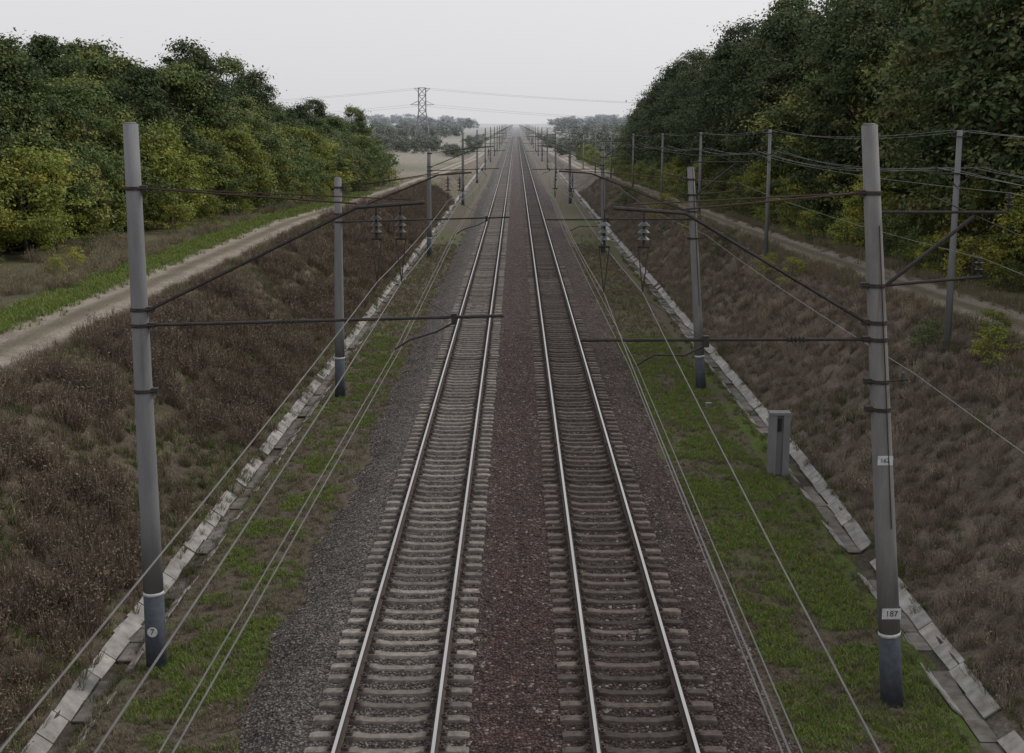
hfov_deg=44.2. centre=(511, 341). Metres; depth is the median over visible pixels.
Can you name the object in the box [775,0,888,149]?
oak tree
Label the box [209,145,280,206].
young acacia tree
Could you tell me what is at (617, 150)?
young acacia tree
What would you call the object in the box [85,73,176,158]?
acacia tree
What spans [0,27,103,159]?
oak tree
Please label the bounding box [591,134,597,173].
power line pole
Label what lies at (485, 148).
catenary pole
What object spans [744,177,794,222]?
young acacia tree
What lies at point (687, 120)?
oak tree
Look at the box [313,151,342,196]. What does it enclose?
young acacia tree
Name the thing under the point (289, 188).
shrub
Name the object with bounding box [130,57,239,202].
acacia tree
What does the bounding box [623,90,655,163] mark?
oak tree
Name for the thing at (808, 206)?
young acacia tree
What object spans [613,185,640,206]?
shrub
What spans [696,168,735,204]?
young acacia tree
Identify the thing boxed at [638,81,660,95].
oak tree
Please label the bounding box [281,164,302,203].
young acacia tree
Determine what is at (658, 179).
shrub
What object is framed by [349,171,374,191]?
shrub
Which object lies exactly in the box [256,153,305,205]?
young acacia tree
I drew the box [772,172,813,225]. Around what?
young acacia tree
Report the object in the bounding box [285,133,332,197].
young acacia tree
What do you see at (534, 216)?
railway track
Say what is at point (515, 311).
ballast
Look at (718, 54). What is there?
oak tree
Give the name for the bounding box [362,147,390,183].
young acacia tree
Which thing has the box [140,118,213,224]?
young acacia tree
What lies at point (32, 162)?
young acacia tree
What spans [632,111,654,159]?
oak tree
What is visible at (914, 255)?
shrub
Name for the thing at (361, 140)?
young acacia tree
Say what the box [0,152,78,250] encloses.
young acacia tree
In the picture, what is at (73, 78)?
acacia tree
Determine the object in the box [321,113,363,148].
acacia tree
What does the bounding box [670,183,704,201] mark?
shrub
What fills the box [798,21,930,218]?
oak tree
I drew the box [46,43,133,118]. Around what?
acacia tree
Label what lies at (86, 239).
shrub
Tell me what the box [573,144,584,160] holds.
young acacia tree
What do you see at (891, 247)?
young acacia tree
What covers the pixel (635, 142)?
oak tree
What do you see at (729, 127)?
oak tree
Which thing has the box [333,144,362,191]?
young acacia tree
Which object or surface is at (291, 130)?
young acacia tree
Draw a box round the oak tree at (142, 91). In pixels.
[93,65,203,205]
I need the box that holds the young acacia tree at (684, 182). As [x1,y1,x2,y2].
[675,158,713,195]
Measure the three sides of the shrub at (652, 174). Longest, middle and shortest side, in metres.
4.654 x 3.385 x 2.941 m
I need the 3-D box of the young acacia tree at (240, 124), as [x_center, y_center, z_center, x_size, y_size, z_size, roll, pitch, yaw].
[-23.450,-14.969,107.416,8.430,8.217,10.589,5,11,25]
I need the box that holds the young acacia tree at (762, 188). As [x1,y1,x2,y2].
[749,175,784,220]
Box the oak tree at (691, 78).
[653,67,702,169]
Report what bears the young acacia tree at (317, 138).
on the ground at (46, 332)
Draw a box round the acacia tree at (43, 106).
[4,67,97,164]
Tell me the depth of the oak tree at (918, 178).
67.91 m
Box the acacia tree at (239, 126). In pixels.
[175,103,257,198]
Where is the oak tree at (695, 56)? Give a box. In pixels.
[661,45,712,72]
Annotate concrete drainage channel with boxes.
[20,163,483,752]
[549,163,1023,752]
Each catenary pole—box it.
[123,122,503,670]
[334,171,509,397]
[427,146,498,256]
[461,133,505,204]
[476,130,503,182]
[484,128,509,169]
[490,127,510,161]
[494,126,511,155]
[497,126,509,151]
[520,126,535,150]
[523,127,557,168]
[523,129,568,180]
[526,127,549,160]
[526,133,585,202]
[532,137,634,252]
[545,153,756,389]
[580,123,1021,708]
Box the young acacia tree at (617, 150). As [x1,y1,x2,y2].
[613,144,626,164]
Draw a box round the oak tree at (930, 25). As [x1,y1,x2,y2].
[900,0,974,147]
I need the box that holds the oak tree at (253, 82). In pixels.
[225,65,309,127]
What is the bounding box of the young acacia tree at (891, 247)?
[884,214,914,253]
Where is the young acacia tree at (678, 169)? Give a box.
[670,167,685,187]
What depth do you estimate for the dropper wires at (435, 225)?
39.92 m
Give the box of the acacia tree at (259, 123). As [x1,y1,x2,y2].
[222,92,305,190]
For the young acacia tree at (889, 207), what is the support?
on the ground at (46, 332)
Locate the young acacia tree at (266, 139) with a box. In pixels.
[249,129,311,207]
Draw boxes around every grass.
[0,191,372,333]
[0,276,356,752]
[67,243,973,752]
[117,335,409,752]
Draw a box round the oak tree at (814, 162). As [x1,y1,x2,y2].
[798,69,857,202]
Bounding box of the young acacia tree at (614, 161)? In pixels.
[607,150,624,172]
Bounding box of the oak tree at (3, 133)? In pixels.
[0,90,24,230]
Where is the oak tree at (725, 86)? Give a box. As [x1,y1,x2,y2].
[679,33,790,180]
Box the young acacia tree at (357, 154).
[327,143,367,187]
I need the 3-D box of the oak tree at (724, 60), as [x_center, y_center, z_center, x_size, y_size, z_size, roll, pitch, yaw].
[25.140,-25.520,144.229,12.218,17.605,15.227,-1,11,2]
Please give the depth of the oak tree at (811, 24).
110.57 m
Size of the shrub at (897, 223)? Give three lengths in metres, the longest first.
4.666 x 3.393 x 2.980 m
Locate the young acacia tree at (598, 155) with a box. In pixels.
[590,152,606,166]
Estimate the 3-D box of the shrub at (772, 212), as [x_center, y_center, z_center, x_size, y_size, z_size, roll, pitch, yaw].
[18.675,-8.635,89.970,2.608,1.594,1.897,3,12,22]
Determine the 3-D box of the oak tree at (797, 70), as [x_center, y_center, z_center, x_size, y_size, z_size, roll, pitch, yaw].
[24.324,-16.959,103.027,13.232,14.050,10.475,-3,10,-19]
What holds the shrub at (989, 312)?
on the ground at (46, 332)
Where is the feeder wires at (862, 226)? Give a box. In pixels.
[543,130,1023,452]
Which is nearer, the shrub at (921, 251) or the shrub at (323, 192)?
the shrub at (921, 251)
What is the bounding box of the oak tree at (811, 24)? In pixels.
[750,0,840,82]
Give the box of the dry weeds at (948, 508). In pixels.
[578,178,1023,738]
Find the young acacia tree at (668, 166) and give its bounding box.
[663,161,681,172]
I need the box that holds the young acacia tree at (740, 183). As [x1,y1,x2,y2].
[726,171,759,211]
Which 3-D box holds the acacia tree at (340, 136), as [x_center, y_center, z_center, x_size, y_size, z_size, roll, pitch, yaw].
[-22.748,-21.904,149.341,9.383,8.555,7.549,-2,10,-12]
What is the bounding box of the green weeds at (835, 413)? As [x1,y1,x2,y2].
[580,179,1023,694]
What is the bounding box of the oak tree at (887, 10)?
[789,0,928,194]
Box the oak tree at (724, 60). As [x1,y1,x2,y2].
[687,39,758,142]
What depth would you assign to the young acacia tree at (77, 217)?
69.37 m
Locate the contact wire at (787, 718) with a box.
[529,149,802,752]
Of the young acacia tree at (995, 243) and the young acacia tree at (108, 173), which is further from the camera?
the young acacia tree at (108, 173)
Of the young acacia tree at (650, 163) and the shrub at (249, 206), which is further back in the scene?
the young acacia tree at (650, 163)
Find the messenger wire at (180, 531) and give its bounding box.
[0,129,511,752]
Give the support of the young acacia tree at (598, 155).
on the ground at (46, 332)
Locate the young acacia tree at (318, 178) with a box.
[299,147,330,193]
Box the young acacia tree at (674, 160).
[660,155,687,180]
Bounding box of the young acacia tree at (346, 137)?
[330,132,359,170]
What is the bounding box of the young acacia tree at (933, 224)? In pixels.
[896,215,966,262]
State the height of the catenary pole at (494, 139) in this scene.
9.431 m
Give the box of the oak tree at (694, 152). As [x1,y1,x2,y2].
[680,112,716,171]
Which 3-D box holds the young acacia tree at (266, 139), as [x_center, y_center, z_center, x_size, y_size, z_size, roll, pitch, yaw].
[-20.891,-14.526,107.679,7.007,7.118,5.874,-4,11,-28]
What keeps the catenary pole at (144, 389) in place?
on the ground at (46, 332)
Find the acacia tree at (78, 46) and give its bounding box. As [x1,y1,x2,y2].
[50,35,169,123]
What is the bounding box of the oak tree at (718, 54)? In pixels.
[653,39,748,186]
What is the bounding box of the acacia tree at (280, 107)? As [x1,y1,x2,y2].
[272,102,290,115]
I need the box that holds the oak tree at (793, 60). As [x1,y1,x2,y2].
[745,32,821,149]
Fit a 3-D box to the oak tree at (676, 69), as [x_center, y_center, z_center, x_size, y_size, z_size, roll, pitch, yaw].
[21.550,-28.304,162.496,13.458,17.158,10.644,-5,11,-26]
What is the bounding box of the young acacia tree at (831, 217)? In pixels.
[821,199,859,237]
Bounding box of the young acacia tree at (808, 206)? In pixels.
[791,176,847,233]
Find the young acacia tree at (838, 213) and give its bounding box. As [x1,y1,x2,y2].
[833,197,863,240]
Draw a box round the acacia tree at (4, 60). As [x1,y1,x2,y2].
[0,43,79,207]
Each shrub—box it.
[0,248,7,262]
[29,211,76,255]
[43,255,67,278]
[57,246,87,266]
[65,207,112,240]
[77,234,100,253]
[150,202,201,232]
[190,194,229,223]
[238,198,253,214]
[250,190,281,208]
[265,190,291,209]
[282,186,300,206]
[295,181,313,202]
[311,187,330,199]
[313,182,331,195]
[333,180,354,194]
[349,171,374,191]
[358,168,379,189]
[383,169,403,186]
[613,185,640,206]
[618,164,634,179]
[624,166,646,182]
[642,169,659,189]
[644,191,678,218]
[645,171,667,191]
[659,171,679,193]
[668,179,684,195]
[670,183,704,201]
[681,214,711,240]
[697,190,716,204]
[704,191,725,205]
[704,232,736,250]
[707,191,733,209]
[716,184,744,212]
[725,185,776,218]
[734,193,765,217]
[753,205,772,218]
[755,196,795,224]
[755,210,788,227]
[755,252,780,275]
[774,189,828,234]
[775,256,808,285]
[777,209,822,236]
[795,217,838,241]
[822,205,864,245]
[822,215,864,249]
[847,214,900,256]
[882,214,931,259]
[905,242,943,270]
[909,317,943,349]
[910,233,965,275]
[930,232,1015,289]
[967,325,1023,364]
[977,307,1015,350]
[987,257,1023,291]
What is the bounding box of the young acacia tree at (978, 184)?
[927,169,1021,272]
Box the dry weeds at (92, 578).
[0,178,452,752]
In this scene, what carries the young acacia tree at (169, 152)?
on the ground at (46, 332)
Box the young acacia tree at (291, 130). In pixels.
[274,119,319,181]
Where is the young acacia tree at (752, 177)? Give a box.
[738,160,780,216]
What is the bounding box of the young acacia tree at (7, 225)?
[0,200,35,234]
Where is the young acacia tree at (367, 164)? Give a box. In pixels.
[348,145,373,190]
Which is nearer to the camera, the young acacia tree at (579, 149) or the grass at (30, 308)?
the grass at (30, 308)
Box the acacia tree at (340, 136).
[317,123,355,147]
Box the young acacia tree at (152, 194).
[108,155,186,229]
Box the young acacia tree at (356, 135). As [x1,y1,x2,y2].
[349,133,379,169]
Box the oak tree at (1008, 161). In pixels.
[888,0,1023,242]
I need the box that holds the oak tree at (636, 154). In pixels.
[634,83,666,159]
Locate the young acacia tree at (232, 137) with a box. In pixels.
[207,125,282,213]
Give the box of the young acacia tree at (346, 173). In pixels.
[317,138,355,191]
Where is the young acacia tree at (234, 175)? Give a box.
[204,145,249,215]
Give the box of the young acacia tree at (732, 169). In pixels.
[703,165,743,203]
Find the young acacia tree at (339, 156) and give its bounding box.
[318,137,350,192]
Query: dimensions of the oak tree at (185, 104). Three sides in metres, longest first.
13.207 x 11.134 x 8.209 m
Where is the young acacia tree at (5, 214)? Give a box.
[0,171,18,221]
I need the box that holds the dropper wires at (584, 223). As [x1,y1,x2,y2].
[523,136,605,292]
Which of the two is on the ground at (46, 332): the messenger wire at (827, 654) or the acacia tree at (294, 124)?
the acacia tree at (294, 124)
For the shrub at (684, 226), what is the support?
on the ground at (46, 332)
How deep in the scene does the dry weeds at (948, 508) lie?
39.66 m
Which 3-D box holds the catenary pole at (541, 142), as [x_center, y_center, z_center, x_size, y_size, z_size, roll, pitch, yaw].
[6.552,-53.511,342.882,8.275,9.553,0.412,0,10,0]
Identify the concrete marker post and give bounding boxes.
[767,410,791,475]
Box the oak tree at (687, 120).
[674,64,724,164]
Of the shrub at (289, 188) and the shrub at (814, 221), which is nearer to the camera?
the shrub at (814, 221)
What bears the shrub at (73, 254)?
on the ground at (46, 332)
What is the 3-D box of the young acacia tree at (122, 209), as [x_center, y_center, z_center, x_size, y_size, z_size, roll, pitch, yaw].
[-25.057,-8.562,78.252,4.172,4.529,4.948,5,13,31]
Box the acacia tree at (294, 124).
[283,118,330,159]
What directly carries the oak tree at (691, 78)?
on the ground at (46, 332)
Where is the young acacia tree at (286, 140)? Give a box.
[252,123,309,192]
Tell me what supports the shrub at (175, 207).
on the ground at (46, 332)
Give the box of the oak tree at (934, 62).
[881,0,988,184]
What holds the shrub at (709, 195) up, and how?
on the ground at (46, 332)
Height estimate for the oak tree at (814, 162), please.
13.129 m
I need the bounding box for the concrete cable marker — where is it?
[705,402,712,408]
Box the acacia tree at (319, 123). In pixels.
[302,116,347,144]
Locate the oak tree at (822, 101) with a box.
[807,58,897,203]
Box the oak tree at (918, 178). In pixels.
[874,59,988,252]
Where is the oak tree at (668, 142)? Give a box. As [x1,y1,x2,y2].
[650,87,702,166]
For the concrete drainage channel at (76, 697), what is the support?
on the ground at (46, 332)
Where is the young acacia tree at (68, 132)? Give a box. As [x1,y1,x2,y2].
[23,113,124,226]
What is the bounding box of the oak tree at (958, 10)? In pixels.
[853,0,1023,260]
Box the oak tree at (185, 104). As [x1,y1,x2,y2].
[156,66,200,112]
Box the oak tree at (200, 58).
[145,35,262,158]
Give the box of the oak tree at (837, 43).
[761,0,914,222]
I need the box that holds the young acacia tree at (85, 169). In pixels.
[16,152,123,239]
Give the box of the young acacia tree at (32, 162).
[0,140,78,253]
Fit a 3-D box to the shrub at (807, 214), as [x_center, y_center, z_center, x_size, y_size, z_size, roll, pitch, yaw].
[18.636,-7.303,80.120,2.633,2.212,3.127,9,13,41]
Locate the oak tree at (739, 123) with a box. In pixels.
[716,72,782,185]
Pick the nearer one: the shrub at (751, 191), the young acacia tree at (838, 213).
the young acacia tree at (838, 213)
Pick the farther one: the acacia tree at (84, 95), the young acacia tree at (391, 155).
the young acacia tree at (391, 155)
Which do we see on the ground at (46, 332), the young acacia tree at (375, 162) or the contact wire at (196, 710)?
the young acacia tree at (375, 162)
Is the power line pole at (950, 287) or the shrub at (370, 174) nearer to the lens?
the power line pole at (950, 287)
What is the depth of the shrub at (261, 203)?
101.98 m
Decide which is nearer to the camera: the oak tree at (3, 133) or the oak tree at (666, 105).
the oak tree at (3, 133)
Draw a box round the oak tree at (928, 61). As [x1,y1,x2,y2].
[861,8,935,198]
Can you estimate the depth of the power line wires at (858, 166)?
48.26 m
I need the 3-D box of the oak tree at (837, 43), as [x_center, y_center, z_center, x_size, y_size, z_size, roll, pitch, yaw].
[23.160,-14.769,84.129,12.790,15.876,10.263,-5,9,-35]
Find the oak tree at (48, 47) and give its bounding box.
[17,31,110,139]
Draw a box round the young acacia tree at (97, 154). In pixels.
[74,135,124,223]
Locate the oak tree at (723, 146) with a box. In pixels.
[707,99,750,172]
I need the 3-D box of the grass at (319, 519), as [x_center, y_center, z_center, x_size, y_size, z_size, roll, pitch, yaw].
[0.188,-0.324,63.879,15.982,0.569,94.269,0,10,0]
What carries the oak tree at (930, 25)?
on the ground at (46, 332)
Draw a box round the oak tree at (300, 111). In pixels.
[279,101,325,136]
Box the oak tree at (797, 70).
[733,49,820,183]
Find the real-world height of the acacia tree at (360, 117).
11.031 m
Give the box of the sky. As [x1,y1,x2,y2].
[0,0,831,123]
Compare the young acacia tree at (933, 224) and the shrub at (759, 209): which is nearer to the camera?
the young acacia tree at (933, 224)
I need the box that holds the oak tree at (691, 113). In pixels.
[679,84,734,176]
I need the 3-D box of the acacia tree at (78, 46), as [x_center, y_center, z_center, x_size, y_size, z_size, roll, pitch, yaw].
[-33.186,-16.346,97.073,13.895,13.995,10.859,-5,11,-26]
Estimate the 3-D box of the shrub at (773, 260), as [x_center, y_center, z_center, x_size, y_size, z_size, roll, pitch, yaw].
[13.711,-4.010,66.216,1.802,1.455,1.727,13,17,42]
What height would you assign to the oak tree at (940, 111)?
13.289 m
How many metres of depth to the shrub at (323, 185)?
125.38 m
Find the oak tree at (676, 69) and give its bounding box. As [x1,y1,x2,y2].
[633,53,697,167]
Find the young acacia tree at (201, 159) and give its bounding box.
[166,151,228,221]
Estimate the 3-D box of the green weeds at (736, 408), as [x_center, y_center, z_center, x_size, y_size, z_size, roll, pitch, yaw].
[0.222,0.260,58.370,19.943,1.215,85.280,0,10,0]
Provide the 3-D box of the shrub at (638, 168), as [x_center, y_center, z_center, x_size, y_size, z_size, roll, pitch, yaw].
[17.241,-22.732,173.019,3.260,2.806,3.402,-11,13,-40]
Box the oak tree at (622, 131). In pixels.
[615,113,631,150]
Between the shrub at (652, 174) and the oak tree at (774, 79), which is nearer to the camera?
the oak tree at (774, 79)
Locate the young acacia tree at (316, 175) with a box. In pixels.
[306,149,328,189]
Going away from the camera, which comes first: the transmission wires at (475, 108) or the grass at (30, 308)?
the grass at (30, 308)
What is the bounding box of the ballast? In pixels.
[233,125,800,752]
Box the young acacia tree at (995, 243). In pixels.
[973,230,1023,277]
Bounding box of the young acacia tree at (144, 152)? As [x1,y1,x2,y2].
[96,124,205,224]
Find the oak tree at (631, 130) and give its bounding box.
[617,98,650,160]
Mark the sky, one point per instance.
(606, 52)
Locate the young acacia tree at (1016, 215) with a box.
[973,186,1023,286]
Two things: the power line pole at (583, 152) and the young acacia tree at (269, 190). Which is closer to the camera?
the young acacia tree at (269, 190)
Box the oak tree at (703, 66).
[678,56,712,109]
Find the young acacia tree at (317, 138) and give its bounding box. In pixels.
[299,125,338,194]
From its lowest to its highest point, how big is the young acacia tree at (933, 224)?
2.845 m
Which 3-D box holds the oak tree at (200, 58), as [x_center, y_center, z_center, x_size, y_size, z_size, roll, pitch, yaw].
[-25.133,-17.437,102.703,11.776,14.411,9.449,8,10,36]
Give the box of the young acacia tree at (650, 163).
[643,157,657,170]
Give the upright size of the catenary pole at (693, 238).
9.565 m
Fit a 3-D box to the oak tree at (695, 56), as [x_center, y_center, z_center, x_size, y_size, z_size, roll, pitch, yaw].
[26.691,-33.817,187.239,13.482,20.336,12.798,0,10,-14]
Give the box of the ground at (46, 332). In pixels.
[0,122,1023,752]
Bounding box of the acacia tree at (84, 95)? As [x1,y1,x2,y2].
[22,77,176,211]
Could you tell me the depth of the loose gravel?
27.18 m
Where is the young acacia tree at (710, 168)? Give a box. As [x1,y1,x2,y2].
[686,156,725,199]
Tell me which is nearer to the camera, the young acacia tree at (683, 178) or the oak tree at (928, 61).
the oak tree at (928, 61)
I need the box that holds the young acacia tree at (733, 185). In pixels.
[720,170,751,208]
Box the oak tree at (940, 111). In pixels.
[886,20,1020,251]
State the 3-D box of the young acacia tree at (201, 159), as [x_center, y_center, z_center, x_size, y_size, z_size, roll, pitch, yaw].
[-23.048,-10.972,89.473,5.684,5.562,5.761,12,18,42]
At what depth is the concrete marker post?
38.15 m
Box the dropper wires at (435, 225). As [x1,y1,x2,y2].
[413,134,508,289]
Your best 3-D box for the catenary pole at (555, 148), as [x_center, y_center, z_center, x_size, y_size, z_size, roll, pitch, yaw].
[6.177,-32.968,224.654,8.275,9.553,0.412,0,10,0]
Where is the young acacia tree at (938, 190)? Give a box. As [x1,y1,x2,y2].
[894,169,983,264]
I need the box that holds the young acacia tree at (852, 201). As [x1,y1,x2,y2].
[836,173,900,243]
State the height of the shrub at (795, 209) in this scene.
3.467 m
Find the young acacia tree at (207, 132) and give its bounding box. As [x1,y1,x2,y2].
[176,120,232,213]
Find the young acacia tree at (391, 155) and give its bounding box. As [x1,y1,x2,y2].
[372,138,403,184]
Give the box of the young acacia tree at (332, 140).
[319,132,358,170]
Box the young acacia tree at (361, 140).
[344,132,395,187]
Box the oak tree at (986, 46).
[943,0,1023,150]
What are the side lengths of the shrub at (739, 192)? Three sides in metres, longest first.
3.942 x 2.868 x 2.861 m
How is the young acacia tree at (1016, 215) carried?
on the ground at (46, 332)
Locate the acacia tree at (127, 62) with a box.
[98,48,174,116]
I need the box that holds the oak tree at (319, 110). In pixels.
[302,96,331,122]
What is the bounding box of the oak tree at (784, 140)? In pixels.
[737,68,830,195]
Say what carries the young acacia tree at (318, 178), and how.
on the ground at (46, 332)
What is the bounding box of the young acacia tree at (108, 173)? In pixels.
[52,139,147,240]
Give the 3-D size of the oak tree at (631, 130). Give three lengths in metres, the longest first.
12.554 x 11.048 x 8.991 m
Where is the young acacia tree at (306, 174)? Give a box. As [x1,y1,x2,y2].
[297,151,317,193]
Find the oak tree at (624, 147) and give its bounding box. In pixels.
[615,124,644,160]
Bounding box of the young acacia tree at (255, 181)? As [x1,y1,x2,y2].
[238,143,273,202]
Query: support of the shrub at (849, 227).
on the ground at (46, 332)
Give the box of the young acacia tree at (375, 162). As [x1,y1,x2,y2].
[362,149,386,185]
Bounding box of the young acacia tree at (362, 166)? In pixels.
[332,137,372,191]
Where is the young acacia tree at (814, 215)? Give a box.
[789,188,831,225]
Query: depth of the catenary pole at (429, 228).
98.76 m
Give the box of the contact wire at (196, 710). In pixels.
[158,148,502,752]
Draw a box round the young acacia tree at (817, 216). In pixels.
[791,189,833,227]
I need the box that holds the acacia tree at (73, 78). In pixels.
[22,69,123,150]
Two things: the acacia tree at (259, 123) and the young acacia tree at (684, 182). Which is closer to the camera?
the acacia tree at (259, 123)
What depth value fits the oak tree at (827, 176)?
75.50 m
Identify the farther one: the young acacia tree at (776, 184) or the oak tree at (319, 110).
the oak tree at (319, 110)
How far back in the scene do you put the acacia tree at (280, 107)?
151.12 m
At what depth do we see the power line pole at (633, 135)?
148.39 m
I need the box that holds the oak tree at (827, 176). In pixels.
[815,13,963,214]
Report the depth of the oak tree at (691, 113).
133.73 m
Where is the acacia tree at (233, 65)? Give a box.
[212,49,270,115]
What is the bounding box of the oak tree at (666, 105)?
[640,69,695,168]
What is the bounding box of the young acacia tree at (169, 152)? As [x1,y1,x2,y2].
[118,140,207,229]
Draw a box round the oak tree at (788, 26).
[707,2,818,183]
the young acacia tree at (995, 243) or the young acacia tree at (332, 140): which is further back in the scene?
the young acacia tree at (332, 140)
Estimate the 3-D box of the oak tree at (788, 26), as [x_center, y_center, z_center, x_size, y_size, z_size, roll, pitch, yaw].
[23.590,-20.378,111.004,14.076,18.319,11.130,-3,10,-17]
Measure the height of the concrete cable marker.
0.278 m
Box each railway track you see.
[304,133,514,752]
[517,133,727,752]
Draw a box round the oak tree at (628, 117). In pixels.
[614,97,646,156]
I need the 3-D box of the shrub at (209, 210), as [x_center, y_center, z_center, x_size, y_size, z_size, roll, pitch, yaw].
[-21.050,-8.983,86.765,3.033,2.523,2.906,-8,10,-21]
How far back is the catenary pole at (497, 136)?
457.34 m
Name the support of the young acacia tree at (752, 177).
on the ground at (46, 332)
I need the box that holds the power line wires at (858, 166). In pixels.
[580,129,1022,185]
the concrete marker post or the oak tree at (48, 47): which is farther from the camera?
the oak tree at (48, 47)
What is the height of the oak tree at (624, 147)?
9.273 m
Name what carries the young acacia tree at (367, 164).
on the ground at (46, 332)
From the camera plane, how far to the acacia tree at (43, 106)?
79.36 m
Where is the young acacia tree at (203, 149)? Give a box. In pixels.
[168,135,260,216]
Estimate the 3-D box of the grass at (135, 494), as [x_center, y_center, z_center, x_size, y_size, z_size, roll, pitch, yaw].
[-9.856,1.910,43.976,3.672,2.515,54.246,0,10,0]
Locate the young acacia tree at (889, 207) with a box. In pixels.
[881,196,929,251]
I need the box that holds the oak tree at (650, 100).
[626,72,674,167]
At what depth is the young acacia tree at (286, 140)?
115.17 m
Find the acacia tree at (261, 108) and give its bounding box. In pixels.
[247,101,292,158]
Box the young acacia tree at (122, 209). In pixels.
[88,168,126,233]
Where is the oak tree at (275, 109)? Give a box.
[261,91,281,114]
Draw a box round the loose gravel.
[172,333,851,752]
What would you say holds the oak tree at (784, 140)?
on the ground at (46, 332)
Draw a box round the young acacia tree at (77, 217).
[0,146,90,249]
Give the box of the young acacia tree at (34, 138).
[0,124,106,236]
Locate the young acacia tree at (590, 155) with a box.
[582,148,598,165]
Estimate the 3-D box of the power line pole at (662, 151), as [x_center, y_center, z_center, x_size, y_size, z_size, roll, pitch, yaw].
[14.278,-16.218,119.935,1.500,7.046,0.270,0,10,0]
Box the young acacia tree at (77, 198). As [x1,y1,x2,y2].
[2,150,102,239]
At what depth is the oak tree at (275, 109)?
140.94 m
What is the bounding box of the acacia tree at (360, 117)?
[343,105,386,153]
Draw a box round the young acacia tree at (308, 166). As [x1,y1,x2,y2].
[287,149,333,200]
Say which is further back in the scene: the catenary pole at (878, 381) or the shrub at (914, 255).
the shrub at (914, 255)
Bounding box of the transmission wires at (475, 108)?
[272,88,635,119]
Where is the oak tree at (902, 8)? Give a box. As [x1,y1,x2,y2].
[872,0,932,124]
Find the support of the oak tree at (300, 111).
on the ground at (46, 332)
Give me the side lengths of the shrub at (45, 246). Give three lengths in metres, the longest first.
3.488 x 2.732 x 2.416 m
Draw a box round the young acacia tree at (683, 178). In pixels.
[672,166,697,190]
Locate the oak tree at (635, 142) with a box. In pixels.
[621,109,644,165]
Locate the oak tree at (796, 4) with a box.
[718,0,826,165]
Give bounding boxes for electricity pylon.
[410,87,433,137]
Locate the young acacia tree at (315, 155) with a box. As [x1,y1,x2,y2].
[303,135,339,183]
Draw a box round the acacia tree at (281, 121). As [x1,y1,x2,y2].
[261,108,312,181]
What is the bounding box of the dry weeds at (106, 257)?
[0,184,369,311]
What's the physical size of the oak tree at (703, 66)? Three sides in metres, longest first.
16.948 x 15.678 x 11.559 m
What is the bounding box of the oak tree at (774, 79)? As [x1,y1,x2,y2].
[712,58,808,182]
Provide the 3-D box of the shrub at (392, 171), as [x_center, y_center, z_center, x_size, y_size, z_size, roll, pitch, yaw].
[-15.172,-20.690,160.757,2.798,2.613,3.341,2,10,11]
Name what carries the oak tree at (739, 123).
on the ground at (46, 332)
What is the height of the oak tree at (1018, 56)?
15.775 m
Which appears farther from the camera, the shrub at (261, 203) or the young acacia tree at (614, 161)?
the young acacia tree at (614, 161)
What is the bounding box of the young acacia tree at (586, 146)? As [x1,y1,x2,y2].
[579,143,592,159]
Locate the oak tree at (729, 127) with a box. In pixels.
[712,63,794,160]
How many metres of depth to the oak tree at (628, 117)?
206.81 m
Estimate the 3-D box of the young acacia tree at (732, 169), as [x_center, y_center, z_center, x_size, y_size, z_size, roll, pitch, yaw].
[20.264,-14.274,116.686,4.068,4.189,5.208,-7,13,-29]
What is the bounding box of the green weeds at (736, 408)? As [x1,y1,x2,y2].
[0,250,1023,752]
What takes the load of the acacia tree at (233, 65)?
on the ground at (46, 332)
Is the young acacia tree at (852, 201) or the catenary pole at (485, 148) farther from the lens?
the catenary pole at (485, 148)
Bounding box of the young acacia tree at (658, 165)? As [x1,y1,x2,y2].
[651,160,666,182]
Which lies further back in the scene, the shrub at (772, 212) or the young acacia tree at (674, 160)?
the young acacia tree at (674, 160)
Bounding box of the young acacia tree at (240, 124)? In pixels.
[217,120,294,191]
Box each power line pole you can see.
[583,135,583,168]
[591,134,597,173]
[606,134,616,177]
[627,134,639,186]
[655,133,670,198]
[691,132,710,218]
[756,129,782,256]
[934,130,982,351]
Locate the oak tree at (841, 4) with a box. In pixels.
[781,0,891,160]
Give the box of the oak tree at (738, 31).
[691,14,764,72]
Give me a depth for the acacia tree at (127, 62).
101.39 m
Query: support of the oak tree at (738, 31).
on the ground at (46, 332)
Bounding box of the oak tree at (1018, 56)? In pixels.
[937,0,1023,247]
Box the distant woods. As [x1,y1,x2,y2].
[328,113,629,129]
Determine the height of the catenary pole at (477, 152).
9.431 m
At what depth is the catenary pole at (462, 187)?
161.72 m
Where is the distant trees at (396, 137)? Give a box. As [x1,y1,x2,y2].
[336,123,625,158]
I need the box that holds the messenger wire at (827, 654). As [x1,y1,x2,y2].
[519,128,880,752]
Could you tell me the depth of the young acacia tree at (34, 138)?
71.23 m
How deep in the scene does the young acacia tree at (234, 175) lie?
95.50 m

